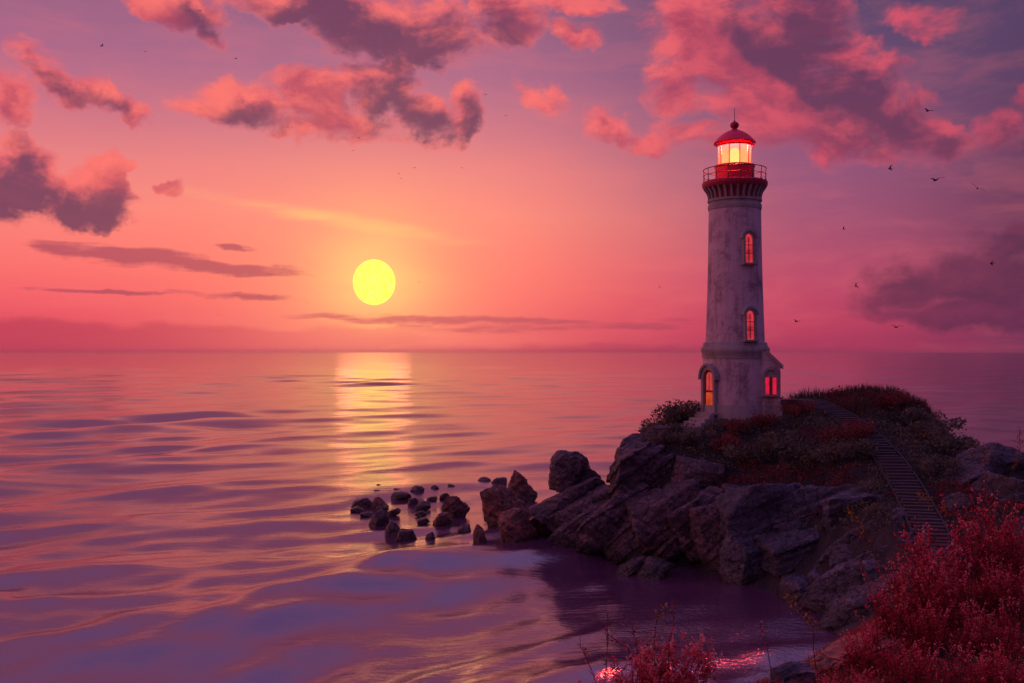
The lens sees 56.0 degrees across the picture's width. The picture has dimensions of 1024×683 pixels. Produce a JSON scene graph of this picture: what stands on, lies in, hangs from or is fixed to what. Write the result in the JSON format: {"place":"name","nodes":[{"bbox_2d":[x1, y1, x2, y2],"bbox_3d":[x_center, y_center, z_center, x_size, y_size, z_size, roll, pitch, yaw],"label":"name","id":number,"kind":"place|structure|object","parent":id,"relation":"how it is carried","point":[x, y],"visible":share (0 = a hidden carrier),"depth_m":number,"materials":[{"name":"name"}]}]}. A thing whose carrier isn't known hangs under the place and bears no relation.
{"place":"outdoors","nodes":[
{"label":"outdoors","id":0,"kind":"place"},
{"bbox_2d":[353,259,394,304],"bbox_3d":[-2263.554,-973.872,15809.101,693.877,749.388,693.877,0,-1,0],"label":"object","id":1,"kind":"object","parent":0,"point":[373,281],"visible":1,"depth_m":15561.61,"materials":[{"name":"yellow"}]},
{"bbox_2d":[0,352,1023,682],"bbox_3d":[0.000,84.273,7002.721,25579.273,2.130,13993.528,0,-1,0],"label":"sea","id":2,"kind":"structure","parent":0,"point":[178,518],"depth_m":57.56,"materials":[{"name":"purple liquid"}]},
{"bbox_2d":[351,497,371,508],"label":"sea rock","id":3,"kind":"object","parent":2,"relation":"in","point":[365,503],"visible":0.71,"depth_m":61.67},
{"bbox_2d":[368,509,389,526],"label":"sea rock","id":4,"kind":"object","parent":2,"relation":"in","point":[379,518],"visible":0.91,"depth_m":55.56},
{"bbox_2d":[385,521,399,536],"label":"sea rock","id":5,"kind":"object","parent":2,"relation":"in","point":[392,529],"visible":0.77,"depth_m":52.16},
{"bbox_2d":[395,528,416,540],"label":"sea rock","id":6,"kind":"object","parent":2,"relation":"in","point":[405,534],"visible":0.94,"depth_m":50.95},
{"bbox_2d":[433,512,453,525],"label":"sea rock","id":7,"kind":"object","parent":2,"relation":"in","point":[443,519],"visible":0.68,"depth_m":54.60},
{"bbox_2d":[441,496,469,517],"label":"sea rock","id":8,"kind":"object","parent":2,"relation":"in","point":[455,506],"visible":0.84,"depth_m":58.20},
{"bbox_2d":[473,524,486,542],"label":"sea rock","id":9,"kind":"object","parent":2,"relation":"on","point":[479,534],"visible":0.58,"depth_m":48.82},
{"bbox_2d":[480,485,530,526],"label":"sea rock","id":10,"kind":"object","parent":2,"relation":"in","point":[497,500],"visible":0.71,"depth_m":53.91,"materials":[{"name":"stone"}]},
{"bbox_2d":[497,508,538,541],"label":"sea rock","id":11,"kind":"object","parent":2,"relation":"on","point":[514,525],"visible":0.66,"depth_m":49.13,"materials":[{"name":"stone"}]},
{"bbox_2d":[507,470,537,502],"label":"sea rock","id":12,"kind":"object","parent":2,"relation":"on","point":[521,488],"visible":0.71,"depth_m":65.03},
{"bbox_2d":[529,516,552,534],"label":"rock slab","id":13,"kind":"object","parent":2,"relation":"on","point":[540,528],"visible":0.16,"depth_m":50.80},
{"bbox_2d":[614,555,645,576],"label":"sea rock","id":14,"kind":"object","parent":2,"relation":"on","point":[630,566],"visible":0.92,"depth_m":43.71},
{"bbox_2d":[636,556,674,580],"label":"sea rock","id":15,"kind":"object","parent":2,"relation":"on","point":[652,568],"visible":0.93,"depth_m":42.99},
{"bbox_2d":[0,0,1023,352],"label":"sky","id":16,"kind":"structure","parent":0,"point":[162,198],"materials":[{"name":"pink"}]},
{"bbox_2d":[603,395,1023,617],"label":"headland","id":17,"kind":"structure","parent":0,"point":[881,536],"depth_m":41.94,"materials":[{"name":"soil"}]},
{"bbox_2d":[529,477,605,524],"bbox_3d":[3.013,8.329,50.894,4.252,2.485,2.252,0,-1,0],"label":"rock slab","id":18,"kind":"object","parent":17,"relation":"on","point":[542,510],"visible":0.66,"depth_m":50.01,"materials":[{"name":"stone"}]},
{"bbox_2d":[548,450,589,492],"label":"rock","id":19,"kind":"object","parent":17,"relation":"on","point":[567,468],"visible":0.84,"depth_m":51.16,"materials":[{"name":"stone"}]},
{"bbox_2d":[547,499,607,547],"bbox_3d":[3.859,9.155,48.686,4.162,3.008,1.658,0,-1,0],"label":"rock slab","id":20,"kind":"object","parent":17,"relation":"on","point":[564,534],"visible":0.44,"depth_m":48.24,"materials":[{"name":"stone"}]},
{"bbox_2d":[546,484,611,532],"bbox_3d":[3.362,8.812,49.877,3.433,2.939,2.282,0,-1,0],"label":"rock slab","id":21,"kind":"object","parent":17,"relation":"on","point":[560,517],"visible":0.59,"depth_m":49.15,"materials":[{"name":"stone"}]},
{"bbox_2d":[576,481,651,554],"bbox_3d":[5.114,8.877,47.681,3.966,4.007,1.981,0,-1,0],"label":"rock slab","id":22,"kind":"object","parent":17,"relation":"on","point":[597,529],"visible":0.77,"depth_m":46.95,"materials":[{"name":"stone"}]},
{"bbox_2d":[602,484,662,563],"bbox_3d":[6.315,8.904,46.816,3.849,3.975,2.264,0,-1,0],"label":"rock slab","id":23,"kind":"object","parent":17,"relation":"on","point":[622,545],"visible":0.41,"depth_m":46.35,"materials":[{"name":"stone"}]},
{"bbox_2d":[619,432,657,446],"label":"rock","id":24,"kind":"object","parent":17,"relation":"on","point":[632,438],"visible":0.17,"depth_m":50.32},
{"bbox_2d":[606,441,674,496],"bbox_3d":[6.886,7.222,49.371,4.106,4.318,4.410,0,-1,0],"label":"rock","id":25,"kind":"object","parent":17,"relation":"on","point":[632,466],"visible":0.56,"depth_m":47.91,"materials":[{"name":"stone"}]},
{"bbox_2d":[641,429,680,447],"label":"heath shrub","id":26,"kind":"object","parent":17,"relation":"on","point":[669,437],"visible":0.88,"depth_m":49.51,"materials":[{"name":"green plant"}]},
{"bbox_2d":[640,425,683,443],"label":"rock","id":27,"kind":"object","parent":17,"relation":"on","point":[654,429],"visible":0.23,"depth_m":50.85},
{"bbox_2d":[625,477,701,556],"bbox_3d":[7.774,8.937,46.577,4.593,4.929,3.401,0,-1,0],"label":"rock","id":28,"kind":"object","parent":17,"relation":"on","point":[651,528],"visible":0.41,"depth_m":45.21,"materials":[{"name":"stone"}]},
{"bbox_2d":[653,535,682,561],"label":"rock slab","id":29,"kind":"object","parent":17,"relation":"on","point":[669,550],"visible":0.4,"depth_m":44.86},
{"bbox_2d":[650,404,688,424],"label":"heath shrub","id":30,"kind":"object","parent":17,"relation":"on","point":[672,417],"visible":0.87,"depth_m":52.93,"materials":[{"name":"green plant"}]},
{"bbox_2d":[660,397,700,420],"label":"heath shrub","id":31,"kind":"object","parent":17,"relation":"on","point":[693,407],"visible":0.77,"depth_m":52.95,"materials":[{"name":"green plant"}]},
{"bbox_2d":[664,419,699,435],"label":"heath shrub","id":32,"kind":"object","parent":17,"relation":"on","point":[676,426],"visible":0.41,"depth_m":50.54,"materials":[{"name":"green plant"}]},
{"bbox_2d":[667,494,703,563],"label":"rock","id":33,"kind":"object","parent":17,"relation":"on","point":[678,519],"visible":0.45,"depth_m":44.32,"materials":[{"name":"stone"}]},
{"bbox_2d":[671,456,724,489],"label":"rock","id":34,"kind":"object","parent":17,"relation":"on","point":[705,473],"visible":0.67,"depth_m":46.03,"materials":[{"name":"stone"}]},
{"bbox_2d":[688,502,723,573],"bbox_3d":[9.443,9.078,43.992,2.906,3.650,2.922,0,-1,0],"label":"rock","id":35,"kind":"object","parent":17,"relation":"on","point":[705,528],"visible":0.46,"depth_m":42.96,"materials":[{"name":"stone"}]},
{"bbox_2d":[697,486,723,504],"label":"rock","id":36,"kind":"object","parent":17,"relation":"on","point":[711,493],"visible":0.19,"depth_m":44.57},
{"bbox_2d":[708,432,743,451],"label":"heath shrub","id":37,"kind":"object","parent":17,"relation":"on","point":[724,440],"visible":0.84,"depth_m":47.74,"materials":[{"name":"red plant"}]},
{"bbox_2d":[681,108,782,432],"bbox_3d":[11.843,-3.756,52.888,6.459,18.316,3.909,0,-1,-6],"label":"lighthouse","id":38,"kind":"object","parent":17,"relation":"on","point":[739,374],"visible":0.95,"depth_m":51.68,"materials":[{"name":"grey stone"}]},
{"bbox_2d":[696,363,719,414],"bbox_3d":[10.672,2.565,52.158,0.710,2.760,1.420,0,-1,-27],"label":"door","id":39,"kind":"structure","parent":38,"relation":"in","point":[709,375],"depth_m":52.09,"materials":[{"name":"orange stone"}]},
{"bbox_2d":[740,229,757,264],"bbox_3d":[12.682,-5.065,51.656,0.920,1.940,0.460,0,-2,-16],"label":"window","id":40,"kind":"structure","parent":38,"relation":"in","point":[748,236],"depth_m":51.59,"materials":[{"name":"red stone"}]},
{"bbox_2d":[741,306,758,341],"bbox_3d":[12.713,-0.943,51.501,0.920,1.940,0.460,0,-2,-16],"label":"window","id":41,"kind":"structure","parent":38,"relation":"in","point":[749,313],"depth_m":51.44,"materials":[{"name":"red stone"}]},
{"bbox_2d":[718,536,764,584],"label":"rock","id":42,"kind":"object","parent":17,"relation":"on","point":[743,566],"visible":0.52,"depth_m":40.76,"materials":[{"name":"stone"}]},
{"bbox_2d":[715,482,801,561],"bbox_3d":[11.288,8.455,43.114,4.441,4.687,4.213,0,-1,0],"label":"rock","id":43,"kind":"object","parent":17,"relation":"on","point":[747,511],"visible":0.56,"depth_m":41.44,"materials":[{"name":"stone"}]},
{"bbox_2d":[754,429,803,453],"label":"heath shrub","id":44,"kind":"object","parent":17,"relation":"on","point":[770,440],"visible":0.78,"depth_m":46.94,"materials":[{"name":"green plant"}]},
{"bbox_2d":[753,528,818,577],"bbox_3d":[11.982,9.206,40.631,3.374,3.084,2.607,0,-1,0],"label":"rock","id":45,"kind":"object","parent":17,"relation":"on","point":[785,552],"visible":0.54,"depth_m":39.66,"materials":[{"name":"stone"}]},
{"bbox_2d":[779,572,809,602],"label":"rock","id":46,"kind":"object","parent":17,"relation":"on","point":[794,584],"visible":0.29,"depth_m":38.21,"materials":[{"name":"stone"}]},
{"bbox_2d":[770,436,820,461],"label":"heath shrub","id":47,"kind":"object","parent":17,"relation":"on","point":[806,445],"visible":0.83,"depth_m":45.62,"materials":[{"name":"green plant"}]},
{"bbox_2d":[771,484,856,531],"bbox_3d":[13.077,7.951,42.221,3.885,3.587,3.515,0,-1,0],"label":"rock","id":48,"kind":"object","parent":17,"relation":"on","point":[799,504],"visible":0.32,"depth_m":41.35,"materials":[{"name":"stone"}]},
{"bbox_2d":[801,421,864,445],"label":"heath shrub","id":49,"kind":"object","parent":17,"relation":"on","point":[840,434],"visible":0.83,"depth_m":45.76,"materials":[{"name":"red plant"}]},
{"bbox_2d":[655,385,1023,541],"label":"heath","id":50,"kind":"object","parent":17,"relation":"on","point":[877,506],"visible":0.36,"depth_m":45.67,"materials":[{"name":"plant"}]},
{"bbox_2d":[679,426,716,443],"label":"heath shrub","id":51,"kind":"object","parent":50,"relation":"on","point":[691,435],"visible":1,"depth_m":48.65,"materials":[{"name":"green plant"}]},
{"bbox_2d":[722,418,751,432],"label":"heath shrub","id":52,"kind":"object","parent":50,"relation":"on","point":[730,425],"visible":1,"depth_m":49.13,"materials":[{"name":"red plant"}]},
{"bbox_2d":[720,439,773,464],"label":"heath shrub","id":53,"kind":"object","parent":50,"relation":"on","point":[745,451],"visible":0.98,"depth_m":46.51,"materials":[{"name":"green plant"}]},
{"bbox_2d":[748,410,777,426],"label":"heath shrub","id":54,"kind":"object","parent":50,"relation":"on","point":[756,418],"visible":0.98,"depth_m":49.21,"materials":[{"name":"red plant"}]},
{"bbox_2d":[778,399,817,414],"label":"heath shrub","id":55,"kind":"object","parent":50,"relation":"on","point":[795,408],"visible":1,"depth_m":49.71,"materials":[{"name":"red plant"}]},
{"bbox_2d":[809,442,868,462],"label":"heath shrub","id":56,"kind":"object","parent":50,"relation":"on","point":[825,449],"visible":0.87,"depth_m":43.95,"materials":[{"name":"green plant"}]},
{"bbox_2d":[840,418,875,435],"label":"heath shrub","id":57,"kind":"object","parent":50,"relation":"on","point":[866,427],"visible":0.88,"depth_m":45.87,"materials":[{"name":"red plant"}]},
{"bbox_2d":[859,388,909,406],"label":"heath shrub","id":58,"kind":"object","parent":50,"relation":"on","point":[893,399],"visible":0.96,"depth_m":51.58,"materials":[{"name":"red plant"}]},
{"bbox_2d":[917,454,965,474],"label":"heath shrub","id":59,"kind":"object","parent":50,"relation":"on","point":[933,461],"visible":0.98,"depth_m":41.26,"materials":[{"name":"green plant"}]},
{"bbox_2d":[829,543,852,567],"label":"rock","id":60,"kind":"object","parent":17,"relation":"on","point":[841,552],"visible":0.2,"depth_m":36.88,"materials":[{"name":"stone"}]},
{"bbox_2d":[818,483,883,530],"bbox_3d":[14.834,7.336,40.767,3.946,2.589,3.248,0,-1,0],"label":"rock","id":61,"kind":"object","parent":17,"relation":"on","point":[833,506],"visible":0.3,"depth_m":39.44,"materials":[{"name":"stone"}]},
{"bbox_2d":[827,435,878,457],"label":"heath shrub","id":62,"kind":"object","parent":17,"relation":"on","point":[866,445],"visible":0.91,"depth_m":43.40,"materials":[{"name":"green plant"}]},
{"bbox_2d":[796,532,914,611],"bbox_3d":[13.200,8.765,35.883,4.566,3.681,2.392,-1,-1,43],"label":"rock slab","id":63,"kind":"object","parent":17,"relation":"on","point":[828,586],"visible":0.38,"depth_m":35.59,"materials":[{"name":"stone"}]},
{"bbox_2d":[817,572,896,630],"bbox_3d":[12.391,9.441,33.968,2.234,3.279,4.125,1,-1,-43],"label":"rock slab","id":64,"kind":"object","parent":17,"relation":"on","point":[842,614],"visible":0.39,"depth_m":33.45,"materials":[{"name":"stone"}]},
{"bbox_2d":[811,506,905,570],"bbox_3d":[13.858,8.245,38.152,4.402,3.543,2.352,0,-1,36],"label":"rock slab","id":65,"kind":"object","parent":17,"relation":"on","point":[848,537],"visible":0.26,"depth_m":37.39,"materials":[{"name":"stone"}]},
{"bbox_2d":[788,383,947,424],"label":"grass","id":66,"kind":"structure","parent":17,"relation":"on","point":[863,405],"depth_m":53.09,"materials":[{"name":"plant"}]},
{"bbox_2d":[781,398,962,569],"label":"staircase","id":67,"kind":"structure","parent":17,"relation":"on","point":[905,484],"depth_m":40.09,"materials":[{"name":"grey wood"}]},
{"bbox_2d":[860,559,883,584],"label":"rock","id":68,"kind":"object","parent":17,"relation":"on","point":[870,571],"visible":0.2,"depth_m":34.29,"materials":[{"name":"stone"}]},
{"bbox_2d":[890,404,946,427],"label":"heath shrub","id":69,"kind":"object","parent":17,"relation":"on","point":[917,415],"visible":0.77,"depth_m":49.62,"materials":[{"name":"green plant"}]},
{"bbox_2d":[904,419,966,441],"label":"heath shrub","id":70,"kind":"object","parent":17,"relation":"on","point":[928,429],"visible":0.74,"depth_m":46.20,"materials":[{"name":"green plant"}]},
{"bbox_2d":[926,414,966,435],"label":"heath shrub","id":71,"kind":"object","parent":17,"relation":"on","point":[953,421],"visible":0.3,"depth_m":49.88,"materials":[{"name":"green plant"}]},
{"bbox_2d":[926,433,980,454],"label":"heath shrub","id":72,"kind":"object","parent":17,"relation":"on","point":[947,444],"visible":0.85,"depth_m":44.62,"materials":[{"name":"green plant"}]},
{"bbox_2d":[940,492,980,510],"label":"rock","id":73,"kind":"object","parent":17,"relation":"on","point":[960,499],"visible":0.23,"depth_m":37.47,"materials":[{"name":"stone"}]},
{"bbox_2d":[941,460,990,488],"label":"rock","id":74,"kind":"object","parent":17,"relation":"on","point":[973,471],"visible":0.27,"depth_m":40.69,"materials":[{"name":"stone"}]},
{"bbox_2d":[950,442,1023,479],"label":"rock","id":75,"kind":"object","parent":17,"relation":"on","point":[1000,458],"visible":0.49,"depth_m":41.23,"materials":[{"name":"stone"}]},
{"bbox_2d":[966,471,1023,505],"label":"rock","id":76,"kind":"object","parent":17,"relation":"on","point":[995,482],"visible":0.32,"depth_m":38.05,"materials":[{"name":"stone"}]},
{"bbox_2d":[724,557,1023,682],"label":"hillside","id":77,"kind":"structure","parent":0,"point":[849,627],"depth_m":6.89,"materials":[{"name":"red plant"}]},
{"bbox_2d":[610,656,641,682],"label":"red bush","id":78,"kind":"object","parent":77,"relation":"on","point":[619,680],"visible":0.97,"depth_m":5.80,"materials":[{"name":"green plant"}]},
{"bbox_2d":[611,644,659,682],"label":"red bush","id":79,"kind":"object","parent":77,"relation":"on","point":[643,678],"visible":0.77,"depth_m":6.05,"materials":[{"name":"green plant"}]},
{"bbox_2d":[633,628,676,682],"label":"red bush","id":80,"kind":"object","parent":77,"relation":"on","point":[660,670],"visible":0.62,"depth_m":6.17,"materials":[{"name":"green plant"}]},
{"bbox_2d":[636,659,688,682],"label":"red bush","id":81,"kind":"object","parent":77,"relation":"on","point":[653,678],"visible":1,"depth_m":5.69,"materials":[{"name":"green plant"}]},
{"bbox_2d":[646,631,697,682],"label":"red bush","id":82,"kind":"object","parent":77,"relation":"on","point":[672,650],"visible":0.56,"depth_m":6.25,"materials":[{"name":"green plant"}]},
{"bbox_2d":[666,631,723,682],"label":"red bush","id":83,"kind":"object","parent":77,"relation":"on","point":[705,670],"visible":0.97,"depth_m":6.15,"materials":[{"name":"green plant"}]},
{"bbox_2d":[770,661,822,682],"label":"foreground rock","id":84,"kind":"object","parent":77,"relation":"on","point":[803,669],"visible":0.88,"depth_m":6.83,"materials":[{"name":"stone"}]},
{"bbox_2d":[784,594,818,681],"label":"dry stalk","id":85,"kind":"object","parent":77,"relation":"on","point":[806,614],"visible":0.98,"depth_m":6.68,"materials":[{"name":"brown plant"}]},
{"bbox_2d":[839,629,870,671],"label":"red bush","id":86,"kind":"object","parent":77,"relation":"on","point":[850,656],"visible":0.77,"depth_m":6.96,"materials":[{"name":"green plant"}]},
{"bbox_2d":[809,633,905,671],"bbox_3d":[2.573,2.418,7.298,0.788,0.408,0.513,0,-1,0],"label":"foreground rock","id":87,"kind":"object","parent":77,"relation":"on","point":[830,653],"visible":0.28,"depth_m":7.21,"materials":[{"name":"stone"}]},
{"bbox_2d":[840,658,885,682],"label":"red bush","id":88,"kind":"object","parent":77,"relation":"on","point":[854,680],"visible":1,"depth_m":5.89,"materials":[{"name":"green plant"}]},
{"bbox_2d":[853,610,890,647],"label":"red bush","id":89,"kind":"object","parent":77,"relation":"on","point":[874,633],"visible":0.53,"depth_m":7.17,"materials":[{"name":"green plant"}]},
{"bbox_2d":[843,505,901,642],"bbox_3d":[2.739,1.792,7.294,0.459,1.122,0.142,0,-1,0],"label":"dry stalk","id":90,"kind":"object","parent":77,"relation":"on","point":[856,521],"visible":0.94,"depth_m":7.28,"materials":[{"name":"brown plant"}]},
{"bbox_2d":[846,622,908,678],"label":"red bush","id":91,"kind":"object","parent":77,"relation":"on","point":[870,658],"visible":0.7,"depth_m":6.68,"materials":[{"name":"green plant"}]},
{"bbox_2d":[862,580,917,644],"bbox_3d":[2.913,2.112,7.396,0.413,0.563,0.271,0,-1,22],"label":"red bush","id":92,"kind":"object","parent":77,"relation":"on","point":[884,612],"visible":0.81,"depth_m":7.37,"materials":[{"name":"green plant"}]},
{"bbox_2d":[886,571,930,637],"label":"red bush","id":93,"kind":"object","parent":77,"relation":"on","point":[901,589],"visible":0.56,"depth_m":7.44,"materials":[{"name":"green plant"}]},
{"bbox_2d":[876,637,955,682],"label":"red bush","id":94,"kind":"object","parent":77,"relation":"on","point":[919,667],"visible":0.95,"depth_m":6.17,"materials":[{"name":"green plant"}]},
{"bbox_2d":[872,552,968,631],"bbox_3d":[3.211,2.001,7.540,0.645,0.680,0.566,0,-1,-3],"label":"red bush","id":95,"kind":"object","parent":77,"relation":"on","point":[895,575],"visible":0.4,"depth_m":7.50,"materials":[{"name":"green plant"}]},
{"bbox_2d":[894,598,965,656],"bbox_3d":[2.972,2.073,6.895,0.414,0.497,0.472,0,-1,-35],"label":"red bush","id":96,"kind":"object","parent":77,"relation":"on","point":[933,623],"visible":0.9,"depth_m":6.85,"materials":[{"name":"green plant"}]},
{"bbox_2d":[898,530,974,617],"bbox_3d":[3.350,1.913,7.594,0.505,0.818,0.352,0,-1,-7],"label":"red bush","id":97,"kind":"object","parent":77,"relation":"on","point":[940,569],"visible":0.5,"depth_m":7.55,"materials":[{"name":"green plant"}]},
{"bbox_2d":[893,517,980,614],"bbox_3d":[3.401,1.849,7.710,0.642,0.875,0.422,0,-1,25],"label":"red bush","id":98,"kind":"object","parent":77,"relation":"on","point":[962,567],"visible":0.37,"depth_m":7.70,"materials":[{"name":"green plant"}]},
{"bbox_2d":[916,492,966,602],"bbox_3d":[3.484,1.691,7.786,0.414,0.999,0.122,0,-1,6],"label":"dry stalk","id":99,"kind":"object","parent":77,"relation":"on","point":[921,497],"visible":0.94,"depth_m":7.79,"materials":[{"name":"brown plant"}]},
{"bbox_2d":[911,633,995,682],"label":"red bush","id":100,"kind":"object","parent":77,"relation":"on","point":[950,680],"visible":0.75,"depth_m":5.98,"materials":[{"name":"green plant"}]},
{"bbox_2d":[920,557,989,634],"bbox_3d":[3.298,1.944,7.143,0.437,0.633,0.432,0,-1,39],"label":"red bush","id":101,"kind":"object","parent":77,"relation":"on","point":[954,613],"visible":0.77,"depth_m":7.12,"materials":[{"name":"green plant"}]},
{"bbox_2d":[952,597,995,657],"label":"red bush","id":102,"kind":"object","parent":77,"relation":"on","point":[976,635],"visible":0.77,"depth_m":6.67,"materials":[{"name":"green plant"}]},
{"bbox_2d":[926,488,1023,601],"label":"red bush","id":103,"kind":"object","parent":77,"relation":"on","point":[1004,538],"visible":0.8,"depth_m":7.82,"materials":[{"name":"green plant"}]},
{"bbox_2d":[949,643,1023,682],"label":"red bush","id":104,"kind":"object","parent":77,"relation":"on","point":[991,679],"visible":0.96,"depth_m":5.77,"materials":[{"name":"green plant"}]},
{"bbox_2d":[971,554,1011,621],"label":"red bush","id":105,"kind":"object","parent":77,"relation":"on","point":[983,596],"visible":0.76,"depth_m":7.26,"materials":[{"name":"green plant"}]},
{"bbox_2d":[963,515,1023,589],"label":"red bush","id":106,"kind":"object","parent":77,"relation":"on","point":[1017,563],"visible":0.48,"depth_m":7.89,"materials":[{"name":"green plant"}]},
{"bbox_2d":[970,597,1023,661],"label":"red bush","id":107,"kind":"object","parent":77,"relation":"on","point":[1005,631],"visible":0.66,"depth_m":6.53,"materials":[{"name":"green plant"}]},
{"bbox_2d":[980,564,1023,623],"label":"red bush","id":108,"kind":"object","parent":77,"relation":"on","point":[1009,592],"visible":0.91,"depth_m":7.08,"materials":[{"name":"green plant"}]},
{"bbox_2d":[990,638,1023,682],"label":"red bush","id":109,"kind":"object","parent":77,"relation":"on","point":[1011,675],"visible":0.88,"depth_m":5.74,"materials":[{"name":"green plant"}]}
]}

